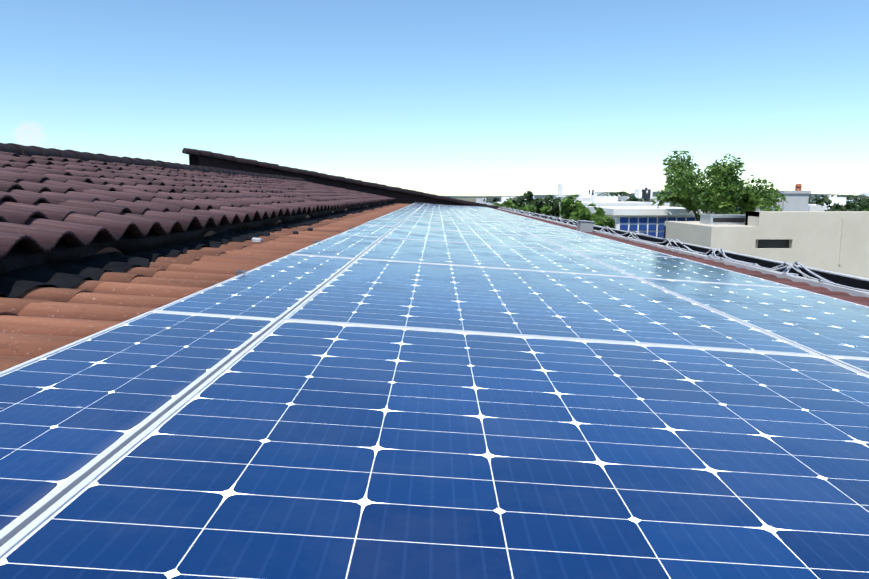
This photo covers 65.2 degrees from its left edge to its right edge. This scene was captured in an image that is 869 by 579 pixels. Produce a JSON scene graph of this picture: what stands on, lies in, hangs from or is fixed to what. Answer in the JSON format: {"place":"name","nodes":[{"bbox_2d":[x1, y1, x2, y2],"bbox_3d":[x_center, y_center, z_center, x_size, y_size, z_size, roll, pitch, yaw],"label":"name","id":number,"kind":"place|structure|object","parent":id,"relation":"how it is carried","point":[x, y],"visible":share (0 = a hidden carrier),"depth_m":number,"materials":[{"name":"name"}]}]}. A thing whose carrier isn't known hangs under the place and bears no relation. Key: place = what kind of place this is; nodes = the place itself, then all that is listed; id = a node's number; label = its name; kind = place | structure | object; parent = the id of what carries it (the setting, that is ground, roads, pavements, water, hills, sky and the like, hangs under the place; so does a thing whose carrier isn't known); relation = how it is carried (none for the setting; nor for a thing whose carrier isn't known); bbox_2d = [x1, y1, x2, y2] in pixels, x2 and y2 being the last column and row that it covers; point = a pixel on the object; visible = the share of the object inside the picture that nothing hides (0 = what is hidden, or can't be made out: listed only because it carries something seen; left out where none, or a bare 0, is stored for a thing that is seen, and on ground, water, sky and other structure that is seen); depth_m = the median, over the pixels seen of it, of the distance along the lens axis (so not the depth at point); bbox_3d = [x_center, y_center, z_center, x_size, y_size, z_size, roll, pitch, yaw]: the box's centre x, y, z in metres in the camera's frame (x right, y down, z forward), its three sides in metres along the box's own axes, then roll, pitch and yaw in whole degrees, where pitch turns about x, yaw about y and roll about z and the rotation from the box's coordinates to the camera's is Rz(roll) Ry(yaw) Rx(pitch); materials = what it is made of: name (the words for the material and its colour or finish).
{"place":"outdoors","nodes":[
{"label":"outdoors","id":0,"kind":"place"},
{"bbox_2d":[476,198,492,204],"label":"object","id":1,"kind":"structure","parent":0,"point":[481,200],"depth_m":150.14,"materials":[{"name":"white"}]},
{"bbox_2d":[496,195,526,203],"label":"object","id":2,"kind":"structure","parent":0,"point":[503,199],"depth_m":120.39,"materials":[{"name":"white"}]},
{"bbox_2d":[555,184,565,199],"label":"tower","id":3,"kind":"structure","parent":0,"point":[560,191],"depth_m":178.28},
{"bbox_2d":[598,191,632,196],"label":"trees","id":4,"kind":"object","parent":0,"point":[617,193],"materials":[{"name":"green plant"}]},
{"bbox_2d":[444,191,858,197],"bbox_3d":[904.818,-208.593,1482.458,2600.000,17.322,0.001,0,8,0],"label":"buildings","id":5,"kind":"structure","parent":0,"point":[553,196],"depth_m":1485.12,"materials":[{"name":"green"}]},
{"bbox_2d":[456,196,859,201],"bbox_3d":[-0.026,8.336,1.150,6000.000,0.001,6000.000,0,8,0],"label":"ground","id":6,"kind":"structure","parent":0,"point":[470,199],"depth_m":1283.68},
{"bbox_2d":[492,198,517,206],"bbox_3d":[5.954,-4.018,59.886,4.043,8.121,4.200,0,8,0],"label":"tree","id":7,"kind":"object","parent":6,"relation":"on","point":[502,204],"visible":0.02,"depth_m":59.22,"materials":[{"name":"green plant"}]},
{"bbox_2d":[503,191,533,206],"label":"tree","id":8,"kind":"object","parent":6,"relation":"on","point":[520,201],"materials":[{"name":"green plant"}]},
{"bbox_2d":[504,202,533,212],"bbox_3d":[6.296,-2.740,51.914,3.023,7.810,2.844,0,8,0],"label":"tree","id":9,"kind":"object","parent":6,"relation":"on","point":[528,208],"visible":0.04,"depth_m":50.91,"materials":[{"name":"green plant"}]},
{"bbox_2d":[532,204,551,215],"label":"tree","id":10,"kind":"object","parent":6,"relation":"on","point":[545,209],"visible":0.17,"depth_m":68.88,"materials":[{"name":"green plant"}]},
{"bbox_2d":[526,195,561,216],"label":"tree","id":11,"kind":"object","parent":6,"relation":"on","point":[538,203],"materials":[{"name":"green plant"}]},
{"bbox_2d":[560,193,595,219],"bbox_3d":[13.860,-5.116,66.251,4.082,8.523,4.664,0,8,0],"label":"tree","id":12,"kind":"object","parent":6,"relation":"on","point":[569,205],"visible":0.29,"depth_m":64.88,"materials":[{"name":"green plant"}]},
{"bbox_2d":[562,190,596,200],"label":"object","id":13,"kind":"structure","parent":6,"relation":"on","point":[584,197],"depth_m":110.33,"materials":[{"name":"white"}]},
{"bbox_2d":[568,206,614,228],"bbox_3d":[10.128,-1.597,44.236,3.225,7.680,3.465,0,8,0],"label":"tree","id":14,"kind":"object","parent":6,"relation":"on","point":[581,213],"visible":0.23,"depth_m":43.51,"materials":[{"name":"green plant"}]},
{"bbox_2d":[588,211,614,227],"bbox_3d":[10.510,-1.337,43.456,1.937,7.385,2.094,0,8,0],"label":"bush","id":15,"kind":"object","parent":6,"relation":"on","point":[600,218],"visible":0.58,"depth_m":42.42,"materials":[{"name":"green plant"}]},
{"bbox_2d":[595,192,619,195],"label":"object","id":16,"kind":"structure","parent":6,"relation":"on","point":[597,193],"depth_m":131.70,"materials":[{"name":"white"}]},
{"bbox_2d":[553,189,669,217],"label":"building","id":17,"kind":"structure","parent":6,"relation":"on","point":[608,200],"depth_m":70.77,"materials":[{"name":"white"}]},
{"bbox_2d":[618,195,640,201],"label":"tree","id":18,"kind":"object","parent":6,"relation":"on","point":[632,198],"visible":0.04,"depth_m":86.88,"materials":[{"name":"green plant"}]},
{"bbox_2d":[618,183,659,201],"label":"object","id":19,"kind":"structure","parent":6,"relation":"on","point":[638,193],"depth_m":95.43,"materials":[{"name":"white"}]},
{"bbox_2d":[583,206,713,237],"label":"building","id":20,"kind":"structure","parent":6,"relation":"on","point":[650,220],"depth_m":48.68,"materials":[{"name":"blue"}]},
{"bbox_2d":[533,193,868,207],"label":"roofs","id":21,"kind":"structure","parent":6,"relation":"on","point":[866,194],"depth_m":146.66,"materials":[{"name":"orange"}]},
{"bbox_2d":[643,150,787,235],"bbox_3d":[19.027,-3.772,46.803,9.310,11.274,10.343,0,8,0],"label":"tree","id":22,"kind":"object","parent":6,"relation":"on","point":[724,180],"depth_m":42.97,"materials":[{"name":"green plant"}]},
{"bbox_2d":[728,208,745,214],"bbox_3d":[30.141,-4.510,65.537,5.335,7.523,5.054,0,8,0],"label":"tree","id":23,"kind":"object","parent":6,"relation":"on","point":[738,212],"depth_m":64.00,"materials":[{"name":"green plant"}]},
{"bbox_2d":[664,211,868,277],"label":"beige building","id":24,"kind":"structure","parent":6,"relation":"on","point":[836,241],"depth_m":35.94,"materials":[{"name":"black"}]},
{"bbox_2d":[699,214,745,224],"bbox_3d":[16.589,-4.035,38.993,2.199,0.546,1.600,0,8,0],"label":"rooftop structure","id":25,"kind":"object","parent":24,"relation":"on","point":[724,219],"visible":0.91,"depth_m":38.26,"materials":[{"name":"grey metal"}]},
{"bbox_2d":[815,195,868,210],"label":"tree","id":26,"kind":"object","parent":6,"relation":"on","point":[848,206],"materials":[{"name":"green plant"}]},
{"bbox_2d":[853,196,868,207],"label":"tree","id":27,"kind":"object","parent":6,"relation":"on","point":[864,201],"visible":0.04,"depth_m":98.18,"materials":[{"name":"green plant"}]},
{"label":"wood of far trees","id":28,"kind":"structure","parent":6,"relation":"on","visible":0},
{"bbox_2d":[664,195,849,213],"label":"trees","id":29,"kind":"object","parent":28,"relation":"on","point":[673,204],"depth_m":91.55,"materials":[{"name":"green plant"}]},
{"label":"tree wood","id":30,"kind":"structure","parent":6,"relation":"on","visible":0},
{"bbox_2d":[486,194,852,203],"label":"buildings","id":31,"kind":"structure","parent":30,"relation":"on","point":[812,199],"depth_m":220.27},
{"bbox_3d":[-3.014,2.150,15.928,12.470,7.745,35.970,4,8,0],"label":"building body","id":32,"kind":"object","parent":6,"relation":"on","visible":0},
{"bbox_2d":[0,151,394,258],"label":"roof","id":33,"kind":"structure","parent":32,"relation":"on","point":[48,204],"depth_m":5.75,"materials":[{"name":"red tile"}]},
{"bbox_2d":[0,143,305,180],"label":"ridge","id":34,"kind":"structure","parent":33,"relation":"on","point":[29,151],"depth_m":10.16,"materials":[{"name":"red tile"}]},
{"bbox_2d":[0,203,409,371],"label":"roof","id":35,"kind":"structure","parent":32,"relation":"on","point":[37,321],"depth_m":2.92,"materials":[{"name":"tile"}]},
{"bbox_2d":[0,200,398,297],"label":"membrane","id":36,"kind":"object","parent":35,"relation":"on","point":[63,264],"visible":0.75,"depth_m":3.70,"materials":[{"name":"black rubber"}]},
{"bbox_2d":[252,227,312,242],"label":"roof clips","id":37,"kind":"object","parent":35,"relation":"on","point":[254,239],"visible":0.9,"depth_m":5.58,"materials":[{"name":"grey metal"}]},
{"bbox_2d":[0,203,868,557],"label":"pv frames","id":38,"kind":"structure","parent":35,"relation":"on","point":[22,527],"depth_m":1.98,"materials":[{"name":"silver metal"}]},
{"bbox_2d":[236,204,410,275],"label":"mounting clamps","id":39,"kind":"object","parent":38,"relation":"attached to","point":[239,272],"visible":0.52,"depth_m":3.10,"materials":[{"name":"silver metal"}]},
{"bbox_2d":[0,203,868,578],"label":"solar panels","id":40,"kind":"object","parent":38,"relation":"in","point":[284,449],"visible":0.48,"depth_m":1.25,"materials":[{"name":"blue glass"}]},
{"bbox_2d":[95,203,385,254],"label":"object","id":41,"kind":"object","parent":32,"relation":"on","point":[111,249],"depth_m":3.81,"materials":[{"name":"black"}]},
{"bbox_2d":[189,154,472,205],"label":"hip verge","id":42,"kind":"structure","parent":32,"relation":"on","point":[399,197],"depth_m":25.36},
{"bbox_2d":[182,148,506,208],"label":"hip caps","id":43,"kind":"object","parent":42,"relation":"on","point":[269,165],"visible":0.88,"depth_m":25.26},
{"bbox_2d":[492,208,868,306],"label":"roof strip","id":44,"kind":"object","parent":32,"relation":"on","point":[860,300],"visible":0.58,"depth_m":6.11,"materials":[{"name":"tile"}]},
{"bbox_2d":[577,220,594,231],"bbox_3d":[2.789,-1.168,12.579,0.270,0.210,0.330,4,8,0],"label":"junction box","id":45,"kind":"object","parent":44,"relation":"on","point":[584,226],"visible":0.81,"depth_m":12.44,"materials":[{"name":"grey"}]},
{"bbox_2d":[498,208,868,297],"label":"gutter","id":46,"kind":"object","parent":32,"relation":"attached to","point":[849,280],"visible":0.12,"depth_m":6.90,"materials":[{"name":"metal"}]},
{"bbox_2d":[499,206,868,291],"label":"cables","id":47,"kind":"object","parent":46,"relation":"on","point":[820,279],"visible":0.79,"depth_m":7.16,"materials":[{"name":"black plastic"}]},
{"bbox_2d":[756,184,810,210],"bbox_3d":[30.881,-4.745,60.810,3.837,9.302,2.240,0,8,0],"label":"rooftop structure","id":48,"kind":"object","parent":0,"point":[797,199],"depth_m":59.41,"materials":[{"name":"white paint"}]},
{"bbox_2d":[808,195,858,210],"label":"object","id":49,"kind":"structure","parent":0,"point":[833,198],"depth_m":90.48,"materials":[{"name":"white"}]},
{"bbox_2d":[846,195,865,201],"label":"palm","id":50,"kind":"object","parent":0,"point":[852,196],"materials":[{"name":"green plant"}]}
]}

